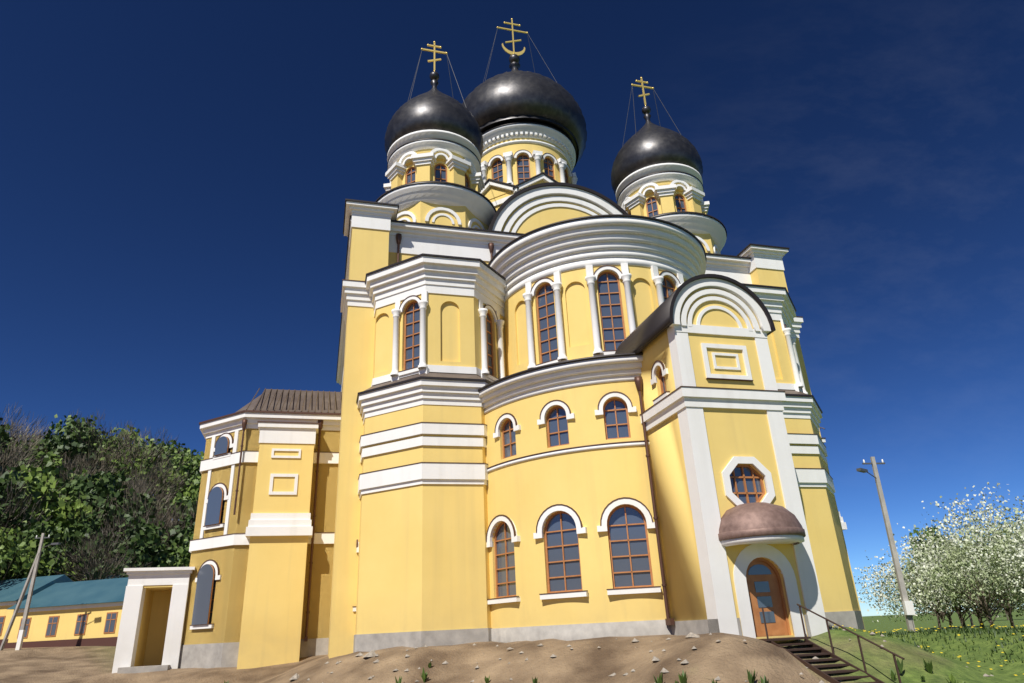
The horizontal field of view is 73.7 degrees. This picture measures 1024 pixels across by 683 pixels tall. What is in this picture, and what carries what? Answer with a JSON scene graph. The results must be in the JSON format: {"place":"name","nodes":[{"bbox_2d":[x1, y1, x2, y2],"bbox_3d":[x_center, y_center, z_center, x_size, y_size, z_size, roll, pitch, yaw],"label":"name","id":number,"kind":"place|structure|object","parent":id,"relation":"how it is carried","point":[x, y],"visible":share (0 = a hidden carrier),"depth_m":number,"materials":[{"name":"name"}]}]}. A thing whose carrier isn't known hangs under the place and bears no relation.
{"place":"outdoors","nodes":[
{"label":"outdoors","id":0,"kind":"place"},
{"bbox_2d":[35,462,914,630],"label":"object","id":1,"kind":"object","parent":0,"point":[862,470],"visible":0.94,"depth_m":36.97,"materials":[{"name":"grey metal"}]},
{"bbox_2d":[0,528,1023,682],"bbox_3d":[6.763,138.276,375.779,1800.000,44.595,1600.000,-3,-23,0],"label":"ground","id":2,"kind":"structure","parent":0,"point":[730,658],"depth_m":23.19,"materials":[{"name":"brown soil"}]},
{"bbox_2d":[0,417,12,470],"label":"tree","id":3,"kind":"object","parent":2,"relation":"on","point":[5,437],"visible":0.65,"depth_m":111.81,"materials":[{"name":"green plant"}]},
{"bbox_2d":[0,503,19,530],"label":"tree","id":4,"kind":"object","parent":2,"relation":"on","point":[8,519],"visible":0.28,"depth_m":80.77,"materials":[{"name":"green plant"}]},
{"bbox_2d":[0,437,38,478],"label":"tree","id":5,"kind":"object","parent":2,"relation":"on","point":[17,444],"depth_m":114.57,"materials":[{"name":"green plant"}]},
{"bbox_2d":[0,401,42,471],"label":"tree","id":6,"kind":"object","parent":2,"relation":"on","point":[19,430],"depth_m":112.71,"materials":[{"name":"plant"}]},
{"bbox_2d":[2,418,42,450],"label":"tree","id":7,"kind":"object","parent":2,"relation":"on","point":[23,436],"visible":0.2,"depth_m":120.11,"materials":[{"name":"brown plant"}]},
{"bbox_2d":[0,466,47,539],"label":"tree","id":8,"kind":"object","parent":2,"relation":"on","point":[4,482],"depth_m":82.34,"materials":[{"name":"green plant"}]},
{"bbox_2d":[0,433,47,481],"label":"tree","id":9,"kind":"object","parent":2,"relation":"on","point":[15,455],"depth_m":102.42,"materials":[{"name":"plant"}]},
{"bbox_2d":[3,411,45,446],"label":"tree","id":10,"kind":"object","parent":2,"relation":"on","point":[26,433],"visible":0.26,"depth_m":123.37,"materials":[{"name":"plant"}]},
{"bbox_2d":[0,476,52,538],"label":"tree","id":11,"kind":"object","parent":2,"relation":"on","point":[23,496],"visible":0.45,"depth_m":79.42,"materials":[{"name":"green plant"}]},
{"bbox_2d":[0,527,54,583],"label":"tree","id":12,"kind":"object","parent":2,"relation":"on","point":[8,547],"depth_m":65.87,"materials":[{"name":"green plant"}]},
{"bbox_2d":[2,450,53,475],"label":"tree","id":13,"kind":"object","parent":2,"relation":"on","point":[27,461],"visible":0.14,"depth_m":105.46,"materials":[{"name":"green plant"}]},
{"bbox_2d":[6,416,53,445],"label":"tree","id":14,"kind":"object","parent":2,"relation":"on","point":[29,431],"visible":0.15,"depth_m":137.25,"materials":[{"name":"plant"}]},
{"bbox_2d":[15,423,51,444],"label":"tree","id":15,"kind":"object","parent":2,"relation":"on","point":[40,433],"visible":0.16,"depth_m":132.01,"materials":[{"name":"plant"}]},
{"bbox_2d":[24,437,47,466],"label":"tree","id":16,"kind":"object","parent":2,"relation":"on","point":[38,446],"visible":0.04,"depth_m":119.29,"materials":[{"name":"green plant"}]},
{"bbox_2d":[0,525,74,579],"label":"tree","id":17,"kind":"object","parent":2,"relation":"on","point":[32,536],"depth_m":70.81,"materials":[{"name":"green plant"}]},
{"bbox_2d":[0,451,74,482],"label":"tree","id":18,"kind":"object","parent":2,"relation":"on","point":[46,460],"visible":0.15,"depth_m":106.56,"materials":[{"name":"green plant"}]},
{"bbox_2d":[7,476,68,521],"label":"tree","id":19,"kind":"object","parent":2,"relation":"on","point":[51,493],"visible":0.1,"depth_m":88.82,"materials":[{"name":"green plant"}]},
{"bbox_2d":[1,464,92,523],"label":"tree","id":20,"kind":"object","parent":2,"relation":"on","point":[34,475],"visible":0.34,"depth_m":87.30,"materials":[{"name":"green plant"}]},
{"bbox_2d":[11,496,87,523],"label":"tree","id":21,"kind":"object","parent":2,"relation":"on","point":[51,508],"depth_m":87.29,"materials":[{"name":"green plant"}]},
{"bbox_2d":[1,511,100,559],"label":"tree","id":22,"kind":"object","parent":2,"relation":"on","point":[61,524],"visible":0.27,"depth_m":81.02,"materials":[{"name":"green plant"}]},
{"bbox_2d":[31,441,71,469],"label":"tree","id":23,"kind":"object","parent":2,"relation":"on","point":[46,454],"visible":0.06,"depth_m":118.04,"materials":[{"name":"green plant"}]},
{"bbox_2d":[22,537,88,581],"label":"tree","id":24,"kind":"object","parent":2,"relation":"on","point":[63,571],"depth_m":76.10,"materials":[{"name":"green plant"}]},
{"bbox_2d":[0,637,117,648],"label":"building foundation","id":25,"kind":"object","parent":2,"relation":"on","point":[108,641],"visible":0.2,"depth_m":56.20,"materials":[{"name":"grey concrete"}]},
{"bbox_2d":[0,605,122,642],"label":"building wall","id":26,"kind":"structure","parent":25,"relation":"on","point":[95,626],"depth_m":57.06,"materials":[{"name":"yellow paint"}]},
{"bbox_2d":[0,574,128,609],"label":"blue roof","id":27,"kind":"object","parent":26,"relation":"on","point":[57,590],"visible":0.39,"depth_m":60.19,"materials":[{"name":"teal metal"}]},
{"bbox_2d":[41,488,85,517],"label":"tree","id":28,"kind":"object","parent":2,"relation":"on","point":[62,492],"depth_m":92.71,"materials":[{"name":"green plant"}]},
{"bbox_2d":[34,407,102,444],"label":"tree","id":29,"kind":"object","parent":2,"relation":"on","point":[61,425],"visible":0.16,"depth_m":136.18,"materials":[{"name":"green plant"}]},
{"bbox_2d":[34,428,103,473],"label":"tree","id":30,"kind":"object","parent":2,"relation":"on","point":[63,447],"depth_m":120.18,"materials":[{"name":"green plant"}]},
{"bbox_2d":[41,449,98,473],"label":"tree","id":31,"kind":"object","parent":2,"relation":"on","point":[66,462],"visible":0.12,"depth_m":119.22,"materials":[{"name":"green plant"}]},
{"bbox_2d":[49,475,94,504],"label":"tree","id":32,"kind":"object","parent":2,"relation":"on","point":[68,489],"visible":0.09,"depth_m":99.87,"materials":[{"name":"green plant"}]},
{"bbox_2d":[48,458,98,481],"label":"tree","id":33,"kind":"object","parent":2,"relation":"on","point":[75,469],"visible":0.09,"depth_m":107.88,"materials":[{"name":"green plant"}]},
{"bbox_2d":[40,414,107,447],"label":"tree","id":34,"kind":"object","parent":2,"relation":"on","point":[53,426],"visible":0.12,"depth_m":131.70,"materials":[{"name":"green plant"}]},
{"bbox_2d":[33,510,115,580],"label":"tree","id":35,"kind":"object","parent":2,"relation":"on","point":[87,529],"depth_m":78.78,"materials":[{"name":"green plant"}]},
{"bbox_2d":[38,416,119,465],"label":"tree","id":36,"kind":"object","parent":2,"relation":"on","point":[82,432],"visible":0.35,"depth_m":125.81,"materials":[{"name":"green plant"}]},
{"bbox_2d":[54,461,103,487],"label":"tree","id":37,"kind":"object","parent":2,"relation":"on","point":[73,472],"visible":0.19,"depth_m":106.73,"materials":[{"name":"green plant"}]},
{"bbox_2d":[63,466,96,478],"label":"tree","id":38,"kind":"object","parent":2,"relation":"on","point":[86,469],"visible":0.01,"depth_m":118.86,"materials":[{"name":"green plant"}]},
{"bbox_2d":[50,493,117,534],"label":"tree","id":39,"kind":"object","parent":2,"relation":"on","point":[85,510],"depth_m":88.79,"materials":[{"name":"green plant"}]},
{"bbox_2d":[57,435,110,473],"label":"tree","id":40,"kind":"object","parent":2,"relation":"on","point":[69,437],"visible":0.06,"depth_m":123.49,"materials":[{"name":"green plant"}]},
{"bbox_2d":[60,452,121,476],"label":"tree","id":41,"kind":"object","parent":2,"relation":"on","point":[81,462],"depth_m":113.95,"materials":[{"name":"green plant"}]},
{"bbox_2d":[62,444,124,471],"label":"tree","id":42,"kind":"object","parent":2,"relation":"on","point":[85,462],"depth_m":120.21,"materials":[{"name":"green plant"}]},
{"bbox_2d":[58,470,129,499],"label":"tree","id":43,"kind":"object","parent":2,"relation":"on","point":[80,477],"depth_m":105.25,"materials":[{"name":"green plant"}]},
{"bbox_2d":[66,497,124,533],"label":"tree","id":44,"kind":"object","parent":2,"relation":"on","point":[103,514],"visible":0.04,"depth_m":89.51,"materials":[{"name":"green plant"}]},
{"bbox_2d":[67,440,124,474],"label":"tree","id":45,"kind":"object","parent":2,"relation":"on","point":[101,460],"depth_m":121.59,"materials":[{"name":"green plant"}]},
{"bbox_2d":[66,468,127,489],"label":"tree","id":46,"kind":"object","parent":2,"relation":"on","point":[85,472],"visible":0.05,"depth_m":107.78,"materials":[{"name":"green plant"}]},
{"bbox_2d":[47,516,148,580],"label":"tree","id":47,"kind":"object","parent":2,"relation":"on","point":[79,557],"depth_m":71.64,"materials":[{"name":"green plant"}]},
{"bbox_2d":[62,408,140,470],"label":"tree","id":48,"kind":"object","parent":2,"relation":"on","point":[109,436],"depth_m":124.82,"materials":[{"name":"green plant"}]},
{"bbox_2d":[67,529,143,581],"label":"tree","id":49,"kind":"object","parent":2,"relation":"on","point":[104,562],"depth_m":69.78,"materials":[{"name":"green plant"}]},
{"bbox_2d":[88,433,130,470],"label":"tree","id":50,"kind":"object","parent":2,"relation":"on","point":[104,442],"depth_m":126.66,"materials":[{"name":"green plant"}]},
{"bbox_2d":[71,469,165,523],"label":"tree","id":51,"kind":"object","parent":2,"relation":"on","point":[105,487],"visible":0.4,"depth_m":95.96,"materials":[{"name":"green plant"}]},
{"bbox_2d":[76,497,171,569],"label":"tree","id":52,"kind":"object","parent":2,"relation":"on","point":[115,522],"depth_m":83.47,"materials":[{"name":"green plant"}]},
{"bbox_2d":[84,488,165,559],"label":"tree","id":53,"kind":"object","parent":2,"relation":"on","point":[121,501],"depth_m":90.19,"materials":[{"name":"green plant"}]},
{"bbox_2d":[72,512,181,580],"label":"tree","id":54,"kind":"object","parent":2,"relation":"on","point":[141,548],"depth_m":74.17,"materials":[{"name":"green plant"}]},
{"bbox_2d":[105,552,156,578],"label":"tree","id":55,"kind":"object","parent":2,"relation":"on","point":[135,562],"visible":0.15,"depth_m":75.61,"materials":[{"name":"green plant"}]},
{"bbox_2d":[93,422,171,481],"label":"tree","id":56,"kind":"object","parent":2,"relation":"on","point":[134,450],"depth_m":122.37,"materials":[{"name":"green plant"}]},
{"bbox_2d":[93,532,173,575],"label":"tree","id":57,"kind":"object","parent":2,"relation":"on","point":[168,549],"visible":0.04,"depth_m":81.86,"materials":[{"name":"green plant"}]},
{"bbox_2d":[105,451,164,487],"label":"tree","id":58,"kind":"object","parent":2,"relation":"on","point":[131,470],"depth_m":119.92,"materials":[{"name":"green plant"}]},
{"bbox_2d":[99,462,171,517],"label":"tree","id":59,"kind":"object","parent":2,"relation":"on","point":[143,486],"depth_m":101.50,"materials":[{"name":"green plant"}]},
{"bbox_2d":[124,472,146,490],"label":"tree","id":60,"kind":"object","parent":2,"relation":"on","point":[134,480],"visible":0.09,"depth_m":115.22,"materials":[{"name":"green plant"}]},
{"bbox_2d":[120,470,156,498],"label":"tree","id":61,"kind":"object","parent":2,"relation":"on","point":[139,480],"depth_m":111.11,"materials":[{"name":"green plant"}]},
{"bbox_2d":[111,452,166,497],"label":"tree","id":62,"kind":"object","parent":2,"relation":"on","point":[149,463],"depth_m":121.13,"materials":[{"name":"green plant"}]},
{"bbox_2d":[111,424,168,462],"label":"tree","id":63,"kind":"object","parent":2,"relation":"on","point":[134,428],"depth_m":138.36,"materials":[{"name":"green plant"}]},
{"bbox_2d":[128,477,162,519],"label":"tree","id":64,"kind":"object","parent":2,"relation":"on","point":[143,489],"visible":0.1,"depth_m":106.42,"materials":[{"name":"green plant"}]},
{"bbox_2d":[127,483,176,506],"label":"tree","id":65,"kind":"object","parent":2,"relation":"on","point":[148,493],"visible":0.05,"depth_m":108.92,"materials":[{"name":"green plant"}]},
{"bbox_2d":[111,478,193,549],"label":"tree","id":66,"kind":"object","parent":2,"relation":"on","point":[152,506],"depth_m":90.81,"materials":[{"name":"green plant"}]},
{"bbox_2d":[114,434,197,486],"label":"tree","id":67,"kind":"object","parent":2,"relation":"on","point":[167,447],"depth_m":128.72,"materials":[{"name":"green plant"}]},
{"bbox_2d":[130,456,184,500],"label":"tree","id":68,"kind":"object","parent":2,"relation":"on","point":[156,471],"depth_m":117.76,"materials":[{"name":"green plant"}]},
{"bbox_2d":[139,429,178,456],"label":"tree","id":69,"kind":"object","parent":2,"relation":"on","point":[149,438],"visible":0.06,"depth_m":147.53,"materials":[{"name":"green plant"}]},
{"bbox_2d":[145,427,180,458],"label":"tree","id":70,"kind":"object","parent":2,"relation":"on","point":[166,438],"depth_m":150.27,"materials":[{"name":"green plant"}]},
{"bbox_2d":[136,460,191,503],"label":"tree","id":71,"kind":"object","parent":2,"relation":"on","point":[179,481],"depth_m":120.60,"materials":[{"name":"green plant"}]},
{"bbox_2d":[152,465,179,501],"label":"tree","id":72,"kind":"object","parent":2,"relation":"on","point":[156,476],"depth_m":123.59,"materials":[{"name":"green plant"}]},
{"bbox_2d":[148,498,189,535],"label":"tree","id":73,"kind":"object","parent":2,"relation":"on","point":[172,506],"depth_m":108.44,"materials":[{"name":"green plant"}]},
{"bbox_2d":[148,501,191,546],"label":"tree","id":74,"kind":"object","parent":2,"relation":"on","point":[166,517],"depth_m":93.69,"materials":[{"name":"green plant"}]},
{"bbox_2d":[149,515,195,567],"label":"tree","id":75,"kind":"object","parent":2,"relation":"on","point":[177,538],"depth_m":83.82,"materials":[{"name":"green plant"}]},
{"bbox_2d":[151,532,193,566],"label":"tree","id":76,"kind":"object","parent":2,"relation":"on","point":[182,551],"depth_m":76.79,"materials":[{"name":"green plant"}]},
{"bbox_2d":[147,465,200,534],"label":"tree","id":77,"kind":"object","parent":2,"relation":"on","point":[182,470],"depth_m":123.18,"materials":[{"name":"green plant"}]},
{"bbox_2d":[149,492,198,545],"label":"tree","id":78,"kind":"object","parent":2,"relation":"on","point":[195,512],"visible":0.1,"depth_m":90.11,"materials":[{"name":"green plant"}]},
{"bbox_2d":[152,450,199,494],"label":"tree","id":79,"kind":"object","parent":2,"relation":"on","point":[179,465],"visible":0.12,"depth_m":128.51,"materials":[{"name":"green plant"}]},
{"bbox_2d":[161,515,192,546],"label":"tree","id":80,"kind":"object","parent":2,"relation":"on","point":[172,528],"visible":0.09,"depth_m":88.98,"materials":[{"name":"green plant"}]},
{"bbox_2d":[168,440,189,458],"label":"tree","id":81,"kind":"object","parent":2,"relation":"on","point":[177,448],"visible":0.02,"depth_m":153.40,"materials":[{"name":"green plant"}]},
{"bbox_2d":[159,460,201,504],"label":"tree","id":82,"kind":"object","parent":2,"relation":"on","point":[197,471],"depth_m":127.17,"materials":[{"name":"green plant"}]},
{"bbox_2d":[163,488,199,546],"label":"tree","id":83,"kind":"object","parent":2,"relation":"on","point":[190,504],"visible":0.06,"depth_m":94.89,"materials":[{"name":"green plant"}]},
{"bbox_2d":[167,447,199,468],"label":"tree","id":84,"kind":"object","parent":2,"relation":"on","point":[184,448],"visible":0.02,"depth_m":147.27,"materials":[{"name":"green plant"}]},
{"bbox_2d":[173,476,200,516],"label":"tree","id":85,"kind":"object","parent":2,"relation":"on","point":[193,491],"visible":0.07,"depth_m":118.59,"materials":[{"name":"green plant"}]},
{"bbox_2d":[172,449,203,467],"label":"tree","id":86,"kind":"object","parent":2,"relation":"on","point":[194,457],"visible":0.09,"depth_m":136.30,"materials":[{"name":"green plant"}]},
{"bbox_2d":[0,457,915,649],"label":"utility poles","id":87,"kind":"object","parent":2,"relation":"on","point":[891,541],"depth_m":53.34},
{"bbox_2d":[112,18,864,673],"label":"church","id":88,"kind":"structure","parent":2,"relation":"on","point":[562,406],"depth_m":32.58,"materials":[{"name":"yellow paint"}]},
{"bbox_2d":[224,658,964,682],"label":"plants","id":89,"kind":"object","parent":2,"relation":"on","point":[683,677],"visible":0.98,"depth_m":18.73,"materials":[{"name":"green plant"}]},
{"bbox_2d":[289,627,992,682],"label":"rocks","id":90,"kind":"object","parent":2,"relation":"on","point":[372,653],"visible":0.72,"depth_m":23.17,"materials":[{"name":"brown stone"}]},
{"bbox_2d":[759,604,904,682],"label":"stair railing","id":91,"kind":"object","parent":2,"relation":"on","point":[814,668],"visible":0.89,"depth_m":19.92,"materials":[{"name":"grey metal"}]},
{"bbox_2d":[853,534,985,628],"bbox_3d":[30.012,18.233,48.950,8.639,8.560,9.270,9,-26,-25],"label":"tree","id":92,"kind":"object","parent":2,"relation":"on","point":[881,587],"depth_m":49.84,"materials":[{"name":"white plant"}]},
{"bbox_2d":[829,624,1023,675],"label":"dandelions","id":93,"kind":"object","parent":2,"relation":"on","point":[936,630],"visible":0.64,"depth_m":26.70,"materials":[{"name":"yellow plant"}]},
{"bbox_2d":[829,625,1023,665],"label":"grass tufts","id":94,"kind":"object","parent":2,"relation":"on","point":[979,630],"visible":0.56,"depth_m":24.82,"materials":[{"name":"green plant"}]},
{"bbox_2d":[882,561,972,627],"bbox_3d":[36.382,22.151,57.783,7.751,7.655,8.635,16,-29,-37],"label":"tree","id":95,"kind":"object","parent":2,"relation":"on","point":[925,615],"depth_m":58.04,"materials":[{"name":"plant"}]},
{"bbox_2d":[908,526,975,566],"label":"tree","id":96,"kind":"object","parent":2,"relation":"on","point":[918,533],"visible":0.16,"depth_m":117.08,"materials":[{"name":"plant"}]},
{"bbox_2d":[882,521,1023,628],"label":"tree","id":97,"kind":"object","parent":2,"relation":"on","point":[916,578],"depth_m":41.60,"materials":[{"name":"white plant"}]},
{"bbox_2d":[888,482,1023,627],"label":"tree","id":98,"kind":"object","parent":2,"relation":"on","point":[989,519],"depth_m":39.88,"materials":[{"name":"white plant"}]},
{"bbox_2d":[906,519,1023,627],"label":"tree","id":99,"kind":"object","parent":2,"relation":"on","point":[948,567],"depth_m":35.43,"materials":[{"name":"white plant"}]},
{"bbox_2d":[913,546,1021,629],"bbox_3d":[33.507,18.362,49.128,8.635,8.094,7.751,-21,-29,37],"label":"tree","id":100,"kind":"object","parent":2,"relation":"on","point":[978,615],"depth_m":48.53,"materials":[{"name":"white plant"}]},
{"bbox_2d":[968,611,973,626],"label":"tree","id":101,"kind":"object","parent":2,"relation":"on","point":[971,621],"visible":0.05,"depth_m":116.84,"materials":[{"name":"brown plant"}]},
{"bbox_2d":[947,498,1023,598],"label":"tree","id":102,"kind":"object","parent":2,"relation":"on","point":[1021,536],"depth_m":34.02,"materials":[{"name":"white plant"}]},
{"bbox_2d":[953,511,1023,610],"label":"tree","id":103,"kind":"object","parent":2,"relation":"on","point":[997,528],"depth_m":50.52,"materials":[{"name":"white plant"}]},
{"bbox_2d":[973,496,1023,608],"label":"tree","id":104,"kind":"object","parent":2,"relation":"on","point":[1012,534],"visible":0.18,"depth_m":39.29,"materials":[{"name":"white plant"}]},
{"bbox_2d":[985,535,1023,612],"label":"tree","id":105,"kind":"object","parent":2,"relation":"on","point":[1017,586],"depth_m":40.24,"materials":[{"name":"white plant"}]},
{"bbox_2d":[0,0,1023,615],"label":"sky","id":106,"kind":"structure","parent":0,"point":[177,177],"materials":[{"name":"blue"}]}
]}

